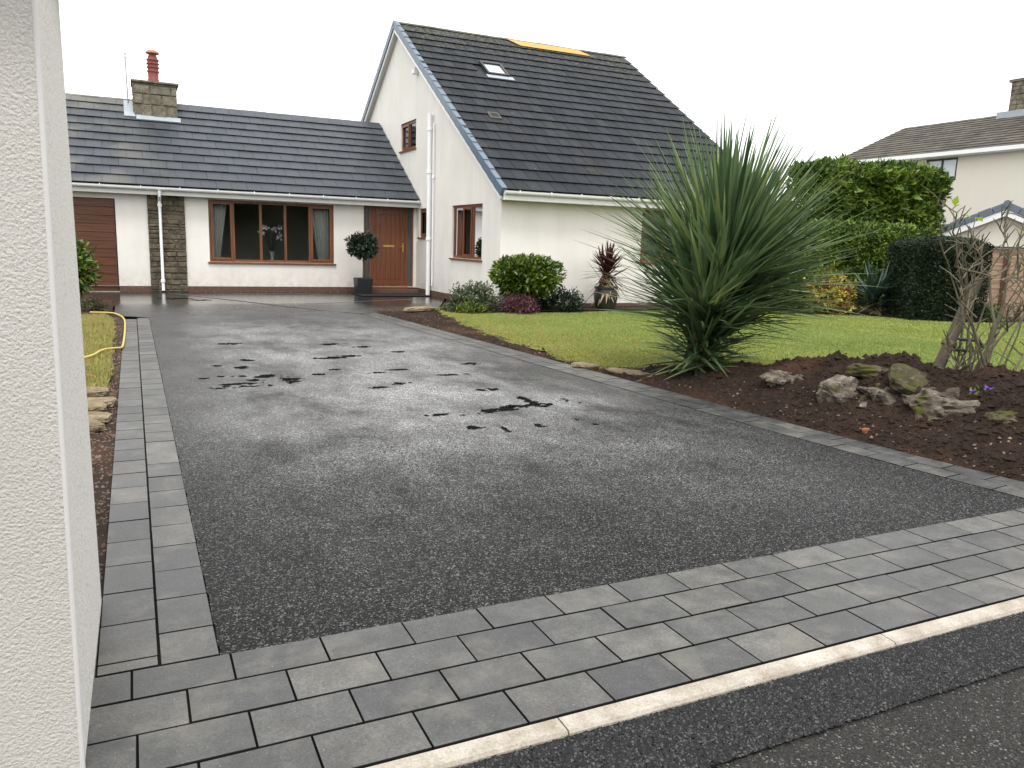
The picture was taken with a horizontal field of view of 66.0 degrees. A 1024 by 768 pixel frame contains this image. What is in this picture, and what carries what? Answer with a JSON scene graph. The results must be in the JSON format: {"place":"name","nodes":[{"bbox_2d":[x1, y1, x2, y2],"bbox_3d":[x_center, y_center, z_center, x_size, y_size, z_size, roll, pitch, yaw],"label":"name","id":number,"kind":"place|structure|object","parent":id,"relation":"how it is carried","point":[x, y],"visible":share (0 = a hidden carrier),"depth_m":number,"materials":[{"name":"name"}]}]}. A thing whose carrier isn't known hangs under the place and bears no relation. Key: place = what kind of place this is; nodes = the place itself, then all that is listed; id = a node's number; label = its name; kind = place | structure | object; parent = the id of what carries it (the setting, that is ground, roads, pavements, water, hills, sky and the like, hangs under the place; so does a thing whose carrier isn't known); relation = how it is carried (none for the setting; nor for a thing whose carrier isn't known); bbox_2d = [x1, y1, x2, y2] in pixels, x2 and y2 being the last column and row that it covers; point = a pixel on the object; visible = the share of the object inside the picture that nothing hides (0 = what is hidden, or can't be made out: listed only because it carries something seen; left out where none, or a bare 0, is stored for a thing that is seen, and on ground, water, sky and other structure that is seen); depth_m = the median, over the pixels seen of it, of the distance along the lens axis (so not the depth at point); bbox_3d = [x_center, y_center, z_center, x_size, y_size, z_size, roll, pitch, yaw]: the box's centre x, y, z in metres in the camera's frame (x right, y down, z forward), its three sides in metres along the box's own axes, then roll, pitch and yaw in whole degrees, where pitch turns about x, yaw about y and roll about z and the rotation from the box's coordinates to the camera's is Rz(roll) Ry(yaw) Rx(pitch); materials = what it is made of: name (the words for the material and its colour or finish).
{"place":"outdoors","nodes":[
{"label":"outdoors","id":0,"kind":"place"},
{"bbox_2d":[81,312,116,387],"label":"lawn","id":1,"kind":"structure","parent":0,"point":[99,373],"depth_m":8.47,"materials":[{"name":"green plant"}]},
{"bbox_2d":[84,311,125,358],"bbox_3d":[-6.226,-0.721,11.493,1.607,0.079,6.718,-1,10,-13],"label":"garden hose","id":2,"kind":"object","parent":1,"relation":"on","point":[104,349],"visible":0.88,"depth_m":11.00,"materials":[{"name":"yellow rubber"}]},
{"bbox_2d":[59,0,1023,200],"label":"sky","id":3,"kind":"structure","parent":0,"point":[864,72],"materials":[{"name":"white"}]},
{"bbox_2d":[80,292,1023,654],"bbox_3d":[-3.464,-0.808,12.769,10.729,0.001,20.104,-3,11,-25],"label":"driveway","id":4,"kind":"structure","parent":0,"point":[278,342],"depth_m":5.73,"materials":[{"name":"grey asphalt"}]},
{"bbox_2d":[157,298,204,299],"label":"puddle","id":5,"kind":"object","parent":4,"relation":"on","point":[180,298],"visible":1,"depth_m":18.93,"materials":[{"name":"liquid"}]},
{"bbox_2d":[212,365,248,368],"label":"puddle","id":6,"kind":"object","parent":4,"relation":"on","point":[241,367],"visible":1,"depth_m":9.42,"materials":[{"name":"liquid"}]},
{"bbox_2d":[211,374,274,388],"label":"puddle","id":7,"kind":"object","parent":4,"relation":"on","point":[265,375],"visible":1,"depth_m":8.36,"materials":[{"name":"liquid"}]},
{"bbox_2d":[280,376,300,383],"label":"puddle","id":8,"kind":"object","parent":4,"relation":"on","point":[286,379],"visible":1,"depth_m":8.66,"materials":[{"name":"liquid"}]},
{"bbox_2d":[314,355,360,358],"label":"puddle","id":9,"kind":"object","parent":4,"relation":"on","point":[337,357],"visible":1,"depth_m":10.38,"materials":[{"name":"liquid"}]},
{"bbox_2d":[369,369,407,373],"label":"puddle","id":10,"kind":"object","parent":4,"relation":"on","point":[390,369],"visible":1,"depth_m":9.55,"materials":[{"name":"liquid"}]},
{"bbox_2d":[353,293,429,296],"bbox_3d":[-3.428,-2.536,22.398,1.930,0.024,1.150,-3,11,-25],"label":"doorstep","id":11,"kind":"object","parent":4,"relation":"on","point":[394,295],"visible":1,"depth_m":22.14,"materials":[{"name":"grey concrete"}]},
{"bbox_2d":[344,230,378,293],"bbox_3d":[-4.238,-3.439,22.196,1.017,1.814,1.168,-3,11,-25],"label":"bay tree","id":12,"kind":"object","parent":11,"relation":"on","point":[362,246],"visible":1,"depth_m":22.00,"materials":[{"name":"green plant"}]},
{"bbox_2d":[424,413,450,415],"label":"puddle","id":13,"kind":"object","parent":4,"relation":"on","point":[439,414],"visible":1,"depth_m":7.14,"materials":[{"name":"liquid"}]},
{"bbox_2d":[467,425,480,428],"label":"puddle","id":14,"kind":"object","parent":4,"relation":"on","point":[472,427],"visible":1,"depth_m":6.69,"materials":[{"name":"liquid"}]},
{"bbox_2d":[475,388,497,390],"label":"puddle","id":15,"kind":"object","parent":4,"relation":"on","point":[494,389],"visible":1,"depth_m":8.43,"materials":[{"name":"liquid"}]},
{"bbox_2d":[462,396,552,414],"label":"puddle","id":16,"kind":"object","parent":4,"relation":"on","point":[509,407],"visible":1,"depth_m":7.62,"materials":[{"name":"liquid"}]},
{"bbox_2d":[179,407,1023,652],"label":"tarmac aggregate","id":17,"kind":"object","parent":4,"relation":"on","point":[582,540],"visible":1,"depth_m":4.58,"materials":[{"name":"grey asphalt"}]},
{"bbox_2d":[109,295,994,742],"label":"ground","id":18,"kind":"structure","parent":0,"point":[367,313],"depth_m":15.35,"materials":[{"name":"grey"}]},
{"bbox_2d":[0,0,101,767],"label":"wall","id":19,"kind":"structure","parent":18,"relation":"on","point":[50,602],"depth_m":2.13,"materials":[{"name":"white paint"}]},
{"bbox_2d":[80,300,113,315],"bbox_3d":[-9.314,-1.515,15.555,2.600,0.079,3.700,-3,11,-25],"label":"soil bed","id":20,"kind":"object","parent":18,"relation":"on","point":[110,303],"visible":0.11,"depth_m":15.73,"materials":[{"name":"brown soil"}]},
{"bbox_2d":[76,235,103,296],"bbox_3d":[-9.203,-2.391,16.054,1.666,1.647,1.512,-3,11,-25],"label":"laurel bush","id":21,"kind":"object","parent":20,"relation":"on","point":[86,263],"visible":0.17,"depth_m":16.09,"materials":[{"name":"green plant"}]},
{"bbox_2d":[80,296,110,311],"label":"shrub","id":22,"kind":"object","parent":20,"relation":"on","point":[93,305],"visible":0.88,"depth_m":14.90,"materials":[{"name":"green plant"}]},
{"bbox_2d":[90,315,123,610],"bbox_3d":[-5.160,-0.147,8.808,1.413,0.034,13.100,-3,11,-25],"label":"soil bed","id":23,"kind":"object","parent":18,"relation":"on","point":[102,529],"visible":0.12,"depth_m":5.37,"materials":[{"name":"brown soil"}]},
{"bbox_2d":[87,401,106,411],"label":"stone slab","id":24,"kind":"structure","parent":23,"relation":"on","point":[93,406],"depth_m":6.74,"materials":[{"name":"stone"}]},
{"bbox_2d":[86,387,109,396],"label":"stone slab","id":25,"kind":"structure","parent":23,"relation":"on","point":[97,391],"depth_m":7.28,"materials":[{"name":"stone"}]},
{"bbox_2d":[89,420,106,432],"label":"stone slab","id":26,"kind":"structure","parent":23,"relation":"on","point":[95,425],"depth_m":6.22,"materials":[{"name":"stone"}]},
{"bbox_2d":[88,411,112,422],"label":"stone slab","id":27,"kind":"structure","parent":23,"relation":"on","point":[103,417],"depth_m":6.47,"materials":[{"name":"stone"}]},
{"bbox_2d":[87,396,116,406],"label":"stone slab","id":28,"kind":"structure","parent":23,"relation":"on","point":[109,401],"depth_m":7.05,"materials":[{"name":"stone"}]},
{"bbox_2d":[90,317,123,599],"bbox_3d":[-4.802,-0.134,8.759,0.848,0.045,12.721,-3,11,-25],"label":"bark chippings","id":29,"kind":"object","parent":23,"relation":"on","point":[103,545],"visible":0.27,"depth_m":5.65,"materials":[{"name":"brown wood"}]},
{"bbox_2d":[96,318,219,677],"bbox_3d":[-4.058,-0.062,8.626,0.420,0.065,12.995,-3,11,-25],"label":"paved border","id":30,"kind":"object","parent":18,"relation":"on","point":[156,610],"visible":0.94,"depth_m":3.95,"materials":[{"name":"grey concrete"}]},
{"bbox_2d":[170,293,365,313],"bbox_3d":[-6.037,-1.883,18.508,7.432,0.063,0.338,9,12,34],"label":"paved channel","id":31,"kind":"object","parent":18,"relation":"on","point":[269,304],"visible":0.41,"depth_m":18.09,"materials":[{"name":"grey concrete"}]},
{"bbox_2d":[65,20,787,306],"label":"house","id":32,"kind":"structure","parent":18,"relation":"on","point":[445,163],"depth_m":21.87,"materials":[{"name":"white paint"}]},
{"bbox_2d":[73,197,119,290],"bbox_3d":[-11.608,-3.524,19.788,3.060,2.350,0.135,-3,11,-25],"label":"garage door","id":33,"kind":"structure","parent":32,"relation":"in","point":[94,218],"depth_m":20.18,"materials":[{"name":"wood"}]},
{"bbox_2d":[122,45,146,102],"bbox_3d":[-10.916,-8.819,22.904,0.699,1.963,0.144,2,10,0],"label":"tv aerial","id":34,"kind":"object","parent":32,"relation":"attached to","point":[125,57],"visible":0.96,"depth_m":22.79,"materials":[{"name":"metal"}]},
{"bbox_2d":[213,204,226,256],"bbox_3d":[-8.043,-4.105,21.656,0.490,1.900,0.073,-3,11,-25],"label":"curtain","id":35,"kind":"object","parent":32,"relation":"hanging from","point":[219,211],"visible":0.47,"depth_m":21.62,"materials":[{"name":"white fabric"}]},
{"bbox_2d":[208,199,335,264],"bbox_3d":[-6.640,-4.187,21.946,3.460,1.695,0.175,-3,11,-25],"label":"window","id":36,"kind":"structure","parent":32,"relation":"in","point":[222,260],"depth_m":21.93,"materials":[{"name":"brown wood"}]},
{"bbox_2d":[257,225,282,259],"bbox_3d":[-6.909,-4.012,22.542,0.703,1.076,0.373,-3,11,-25],"label":"flower vase","id":37,"kind":"object","parent":36,"relation":"in","point":[272,251],"visible":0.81,"depth_m":22.52,"materials":[{"name":"white plant"}]},
{"bbox_2d":[313,209,328,258],"bbox_3d":[-5.581,-4.235,22.817,0.600,1.900,0.080,-3,11,-25],"label":"curtain","id":38,"kind":"object","parent":32,"relation":"hanging from","point":[321,226],"visible":0.69,"depth_m":22.82,"materials":[{"name":"white fabric"}]},
{"bbox_2d":[371,208,404,284],"bbox_3d":[-3.673,-4.060,23.439,1.030,2.215,0.111,-3,11,-25],"label":"door","id":39,"kind":"structure","parent":32,"relation":"in","point":[388,268],"depth_m":23.46,"materials":[{"name":"brown wood"}]},
{"bbox_2d":[399,120,415,152],"bbox_3d":[-3.115,-7.501,23.918,0.175,0.865,1.580,-3,11,-25],"label":"window","id":40,"kind":"structure","parent":32,"relation":"in","point":[406,128],"depth_m":24.14,"materials":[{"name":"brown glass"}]},
{"bbox_2d":[417,208,426,238],"bbox_3d":[-2.529,-4.671,22.994,0.175,0.875,0.970,-3,11,-25],"label":"window","id":41,"kind":"structure","parent":32,"relation":"in","point":[423,235],"depth_m":23.28,"materials":[{"name":"brown glass"}]},
{"bbox_2d":[449,204,482,261],"bbox_3d":[-1.139,-3.861,20.142,0.175,1.405,2.140,-3,11,-25],"label":"window","id":42,"kind":"structure","parent":32,"relation":"in","point":[459,238],"depth_m":20.16,"materials":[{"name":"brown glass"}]},
{"bbox_2d":[640,210,675,263],"bbox_3d":[4.279,-3.777,20.421,2.380,1.335,0.175,-3,11,-25],"label":"window","id":43,"kind":"structure","parent":32,"relation":"in","point":[647,211],"depth_m":20.05,"materials":[{"name":"brown wood"}]},
{"bbox_2d":[438,306,666,311],"bbox_3d":[2.783,-1.862,19.384,9.450,0.001,1.150,-3,11,-25],"label":"soil bed","id":44,"kind":"object","parent":18,"relation":"on","point":[617,307],"visible":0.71,"depth_m":18.93,"materials":[{"name":"brown soil"}]},
{"bbox_2d":[438,279,501,312],"bbox_3d":[-0.879,-1.930,17.522,1.179,0.814,1.454,11,13,41],"label":"spreading shrub","id":45,"kind":"object","parent":44,"relation":"on","point":[469,293],"visible":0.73,"depth_m":17.36,"materials":[{"name":"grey plant"}]},
{"bbox_2d":[454,301,492,313],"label":"lime shrub","id":46,"kind":"object","parent":44,"relation":"on","point":[459,308],"visible":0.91,"depth_m":17.02,"materials":[{"name":"green plant"}]},
{"bbox_2d":[501,291,540,314],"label":"purple shrub","id":47,"kind":"object","parent":44,"relation":"on","point":[526,302],"visible":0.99,"depth_m":17.36,"materials":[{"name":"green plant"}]},
{"bbox_2d":[486,252,566,299],"bbox_3d":[0.331,-2.300,17.906,1.867,1.391,1.447,-3,11,-25],"label":"laurel bush","id":48,"kind":"object","parent":44,"relation":"on","point":[536,275],"visible":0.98,"depth_m":17.47,"materials":[{"name":"green plant"}]},
{"bbox_2d":[519,296,552,311],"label":"dark shrub","id":49,"kind":"object","parent":44,"relation":"on","point":[543,304],"visible":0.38,"depth_m":18.13,"materials":[{"name":"green plant"}]},
{"bbox_2d":[540,285,585,312],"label":"dark shrub","id":50,"kind":"object","parent":44,"relation":"on","point":[573,301],"visible":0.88,"depth_m":18.20,"materials":[{"name":"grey plant"}]},
{"bbox_2d":[85,508,1023,767],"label":"paved apron","id":51,"kind":"object","parent":18,"relation":"on","point":[368,697],"visible":0.91,"depth_m":3.00,"materials":[{"name":"grey concrete"}]},
{"bbox_2d":[361,313,1023,498],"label":"paved border","id":52,"kind":"object","parent":18,"relation":"on","point":[1011,487],"visible":0.81,"depth_m":7.18,"materials":[{"name":"grey concrete"}]},
{"bbox_2d":[367,597,1023,767],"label":"kerb","id":53,"kind":"structure","parent":18,"relation":"on","point":[476,750],"depth_m":2.78,"materials":[{"name":"concrete"}]},
{"bbox_2d":[373,308,1023,481],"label":"soil bed","id":54,"kind":"object","parent":18,"relation":"on","point":[1006,446],"visible":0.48,"depth_m":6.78,"materials":[{"name":"brown soil"}]},
{"bbox_2d":[403,306,434,311],"bbox_3d":[-2.030,-1.637,17.242,0.763,0.115,0.281,-6,13,-36],"label":"rock","id":55,"kind":"object","parent":54,"relation":"on","point":[419,308],"visible":0.98,"depth_m":17.13,"materials":[{"name":"stone"}]},
{"bbox_2d":[571,362,598,368],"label":"stone slab","id":56,"kind":"structure","parent":54,"relation":"on","point":[586,365],"depth_m":10.10,"materials":[{"name":"stone"}]},
{"bbox_2d":[605,367,650,375],"bbox_3d":[1.553,-0.123,9.614,0.889,0.062,0.247,10,13,32],"label":"stone slab","id":57,"kind":"object","parent":54,"relation":"on","point":[633,372],"depth_m":9.65,"materials":[{"name":"stone"}]},
{"bbox_2d":[380,311,1023,474],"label":"stone chippings","id":58,"kind":"object","parent":54,"relation":"on","point":[795,410],"visible":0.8,"depth_m":7.02,"materials":[{"name":"stone"}]},
{"bbox_2d":[578,95,884,381],"bbox_3d":[2.637,-1.598,9.315,3.675,3.408,3.762,-3,11,-25],"label":"cordyline palm","id":59,"kind":"object","parent":54,"relation":"on","point":[730,225],"visible":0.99,"depth_m":8.88,"materials":[{"name":"green plant"}]},
{"bbox_2d":[759,369,804,386],"bbox_3d":[2.909,-0.002,8.063,0.740,0.228,0.427,7,13,-4],"label":"rock","id":60,"kind":"object","parent":54,"relation":"on","point":[771,378],"visible":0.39,"depth_m":7.98,"materials":[{"name":"stone"}]},
{"bbox_2d":[815,374,858,403],"bbox_3d":[3.068,0.110,7.369,0.419,0.378,0.410,-13,22,-35],"label":"rock","id":61,"kind":"object","parent":54,"relation":"on","point":[840,388],"visible":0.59,"depth_m":7.25,"materials":[{"name":"stone"}]},
{"bbox_2d":[862,428,869,432],"bbox_3d":[3.020,0.399,6.720,0.091,0.053,0.061,-3,11,-25],"label":"brick piece","id":62,"kind":"object","parent":54,"relation":"on","point":[864,430],"visible":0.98,"depth_m":6.69,"materials":[{"name":"orange brick"}]},
{"bbox_2d":[845,363,888,377],"bbox_3d":[3.379,-0.115,7.410,0.464,0.123,0.262,8,10,2],"label":"rock","id":63,"kind":"object","parent":54,"relation":"on","point":[864,370],"visible":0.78,"depth_m":7.32,"materials":[{"name":"stone"}]},
{"bbox_2d":[856,383,898,407],"bbox_3d":[3.441,0.166,7.136,0.658,0.337,0.451,11,10,1],"label":"rock","id":64,"kind":"object","parent":54,"relation":"on","point":[883,396],"visible":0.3,"depth_m":7.02,"materials":[{"name":"stone"}]},
{"bbox_2d":[888,363,929,394],"bbox_3d":[3.650,0.018,6.991,0.617,0.123,0.417,22,39,13],"label":"rock","id":65,"kind":"object","parent":54,"relation":"on","point":[905,379],"visible":0.51,"depth_m":6.96,"materials":[{"name":"stone"}]},
{"bbox_2d":[901,387,979,421],"bbox_3d":[3.691,0.208,6.665,0.745,0.353,0.481,7,11,8],"label":"rock","id":66,"kind":"object","parent":54,"relation":"on","point":[931,404],"visible":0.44,"depth_m":6.53,"materials":[{"name":"stone"}]},
{"bbox_2d":[932,277,982,367],"bbox_3d":[4.100,-0.482,7.264,0.547,1.002,0.185,-2,11,-21],"label":"trunk","id":67,"kind":"object","parent":54,"relation":"on","point":[941,360],"visible":0.54,"depth_m":7.25,"materials":[{"name":"grey plant"}]},
{"bbox_2d":[920,184,1023,371],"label":"bare shrub","id":68,"kind":"object","parent":54,"relation":"on","point":[991,342],"visible":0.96,"depth_m":6.97,"materials":[{"name":"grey plant"}]},
{"bbox_2d":[966,384,994,394],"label":"pansies","id":69,"kind":"object","parent":54,"relation":"on","point":[984,390],"visible":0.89,"depth_m":6.50,"materials":[{"name":"purple plant"}]},
{"bbox_2d":[983,410,1017,423],"bbox_3d":[3.915,0.289,6.232,0.382,0.187,0.287,-3,11,-25],"label":"rock","id":70,"kind":"object","parent":54,"relation":"on","point":[1004,417],"visible":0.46,"depth_m":6.14,"materials":[{"name":"stone"}]},
{"bbox_2d":[786,304,1023,320],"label":"soil bed","id":71,"kind":"object","parent":18,"relation":"on","point":[864,311],"visible":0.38,"depth_m":20.21,"materials":[{"name":"brown soil"}]},
{"bbox_2d":[798,260,841,297],"bbox_3d":[8.029,-2.541,20.528,1.081,1.413,1.054,1,10,-5],"label":"lime shrub","id":72,"kind":"object","parent":71,"relation":"on","point":[828,267],"visible":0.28,"depth_m":20.40,"materials":[{"name":"green plant"}]},
{"bbox_2d":[803,262,860,315],"bbox_3d":[8.144,-2.406,20.174,1.618,1.511,1.530,-3,11,-25],"label":"autumn shrub","id":73,"kind":"object","parent":71,"relation":"on","point":[844,304],"visible":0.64,"depth_m":19.97,"materials":[{"name":"yellow plant"}]},
{"bbox_2d":[768,217,943,308],"bbox_3d":[9.716,-3.359,22.315,6.277,2.609,1.385,-3,11,-25],"label":"clipped hedge","id":74,"kind":"object","parent":71,"relation":"on","point":[878,241],"visible":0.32,"depth_m":21.70,"materials":[{"name":"green plant"}]},
{"bbox_2d":[832,259,901,316],"bbox_3d":[9.206,-2.380,20.071,2.211,1.718,2.194,-3,11,-25],"label":"yucca","id":75,"kind":"object","parent":71,"relation":"on","point":[875,294],"visible":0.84,"depth_m":19.94,"materials":[{"name":"green plant"}]},
{"bbox_2d":[881,235,994,322],"bbox_3d":[10.501,-2.609,19.553,1.984,2.141,1.675,2,10,1],"label":"clipped yew","id":76,"kind":"object","parent":71,"relation":"on","point":[923,279],"visible":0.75,"depth_m":18.96,"materials":[{"name":"green plant"}]},
{"bbox_2d":[974,304,1004,321],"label":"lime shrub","id":77,"kind":"object","parent":71,"relation":"on","point":[989,313],"visible":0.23,"depth_m":19.25,"materials":[{"name":"green plant"}]},
{"bbox_2d":[841,77,1023,233],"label":"neighbour house","id":78,"kind":"structure","parent":18,"relation":"on","point":[981,160],"depth_m":29.58,"materials":[{"name":"paint"}]},
{"bbox_2d":[927,157,957,178],"bbox_3d":[16.412,-8.168,30.117,0.070,0.840,1.320,-3,11,-25],"label":"window","id":79,"kind":"structure","parent":78,"relation":"in","point":[949,163],"depth_m":29.87,"materials":[{"name":"glass"}]},
{"bbox_2d":[435,307,1023,371],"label":"lawn","id":80,"kind":"structure","parent":0,"point":[835,326],"depth_m":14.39,"materials":[{"name":"green plant"}]},
{"bbox_2d":[581,241,630,310],"bbox_3d":[2.240,-2.567,18.716,1.351,1.736,1.342,-3,11,-25],"label":"potted cordyline","id":81,"kind":"object","parent":80,"relation":"on","point":[604,301],"visible":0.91,"depth_m":18.61,"materials":[{"name":"plant"}]},
{"bbox_2d":[785,153,954,303],"bbox_3d":[10.892,-4.672,24.108,6.371,4.535,1.966,-3,11,-25],"label":"tall hedge","id":82,"kind":"object","parent":80,"relation":"on","point":[893,191],"visible":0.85,"depth_m":23.36,"materials":[{"name":"green plant"}]},
{"bbox_2d":[936,200,1023,302],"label":"neighbour garage","id":83,"kind":"structure","parent":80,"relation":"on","point":[995,237],"depth_m":24.23,"materials":[{"name":"paint"}]},
{"bbox_2d":[950,246,1023,317],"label":"board fence","id":84,"kind":"object","parent":80,"relation":"on","point":[999,266],"visible":0.19,"depth_m":20.21,"materials":[{"name":"wood"}]},
{"bbox_2d":[482,617,1023,767],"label":"road aggregate","id":85,"kind":"object","parent":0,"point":[711,766],"visible":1,"depth_m":2.63,"materials":[{"name":"black asphalt"}]},
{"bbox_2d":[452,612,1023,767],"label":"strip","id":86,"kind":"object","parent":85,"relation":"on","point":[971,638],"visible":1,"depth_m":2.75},
{"bbox_2d":[713,666,1023,767],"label":"old road","id":87,"kind":"structure","parent":0,"point":[957,738],"depth_m":2.61,"materials":[{"name":"black asphalt"}]}
]}

